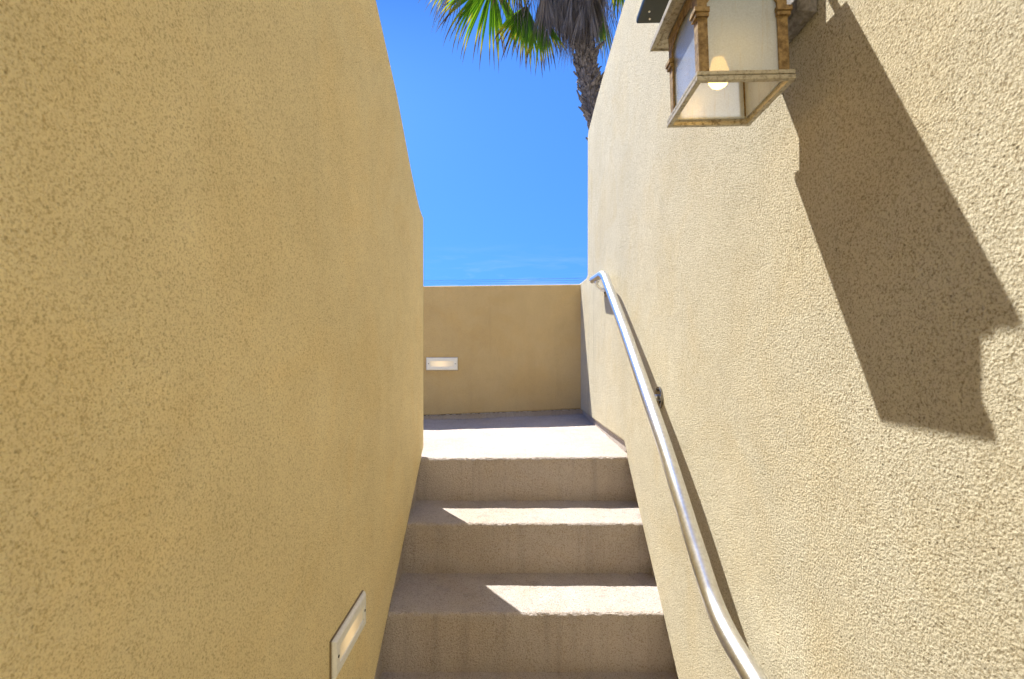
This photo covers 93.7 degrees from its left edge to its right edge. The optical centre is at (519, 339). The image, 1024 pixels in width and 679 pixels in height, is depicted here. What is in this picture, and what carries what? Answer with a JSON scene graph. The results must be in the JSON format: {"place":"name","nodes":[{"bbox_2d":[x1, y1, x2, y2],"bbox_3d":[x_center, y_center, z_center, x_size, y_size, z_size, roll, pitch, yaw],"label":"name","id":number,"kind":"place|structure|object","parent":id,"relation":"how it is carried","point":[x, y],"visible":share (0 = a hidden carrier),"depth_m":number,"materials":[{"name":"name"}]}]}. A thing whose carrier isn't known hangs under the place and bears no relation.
{"place":"outdoors","nodes":[
{"label":"outdoors","id":0,"kind":"place"},
{"bbox_2d":[376,0,624,285],"label":"sky","id":1,"kind":"structure","parent":0,"point":[498,159],"materials":[{"name":"blue"}]},
{"bbox_2d":[379,500,677,678],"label":"staircase","id":2,"kind":"structure","parent":0,"point":[548,589],"depth_m":1.68,"materials":[{"name":"beige concrete"}]},
{"bbox_3d":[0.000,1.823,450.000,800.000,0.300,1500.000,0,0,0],"label":"ground","id":3,"kind":"structure","parent":0,"visible":0},
{"bbox_2d":[0,0,422,678],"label":"stucco wall","id":4,"kind":"structure","parent":3,"relation":"on","point":[210,334],"depth_m":0.66,"materials":[{"name":"beige paint"}]},
{"bbox_2d":[329,590,365,678],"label":"step light","id":5,"kind":"object","parent":4,"relation":"attached to","point":[343,640],"visible":1,"depth_m":1.17,"materials":[{"name":"paint"}]},
{"bbox_2d":[418,0,623,139],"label":"fan palm","id":6,"kind":"object","parent":3,"relation":"on","point":[581,27],"visible":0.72,"depth_m":7.83,"materials":[{"name":"green plant"}]},
{"bbox_2d":[416,414,635,500],"bbox_3d":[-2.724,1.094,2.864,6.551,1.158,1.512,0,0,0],"label":"landing","id":7,"kind":"object","parent":3,"relation":"on","point":[578,457],"visible":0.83,"depth_m":2.11,"materials":[{"name":"beige concrete"}]},
{"bbox_2d":[423,284,582,419],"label":"parapet wall","id":8,"kind":"structure","parent":7,"relation":"on","point":[515,350],"depth_m":3.40,"materials":[{"name":"beige paint"}]},
{"bbox_2d":[426,357,457,370],"bbox_3d":[-0.551,0.173,3.393,0.225,0.094,0.018,0,0,0],"label":"step light","id":9,"kind":"object","parent":8,"relation":"attached to","point":[441,363],"visible":1,"depth_m":3.39,"materials":[{"name":"paint"}]},
{"bbox_2d":[580,0,1023,678],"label":"stucco wall","id":10,"kind":"structure","parent":3,"relation":"on","point":[814,270],"depth_m":0.72,"materials":[{"name":"beige paint"}]},
{"bbox_2d":[590,271,767,678],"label":"handrail","id":11,"kind":"object","parent":10,"relation":"attached to","point":[741,656],"visible":1,"depth_m":1.16,"materials":[{"name":"metal"}]},
{"bbox_2d":[636,0,816,127],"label":"wall lantern","id":12,"kind":"object","parent":10,"relation":"attached to","point":[727,64],"depth_m":0.76,"materials":[{"name":"glass"}]}
]}

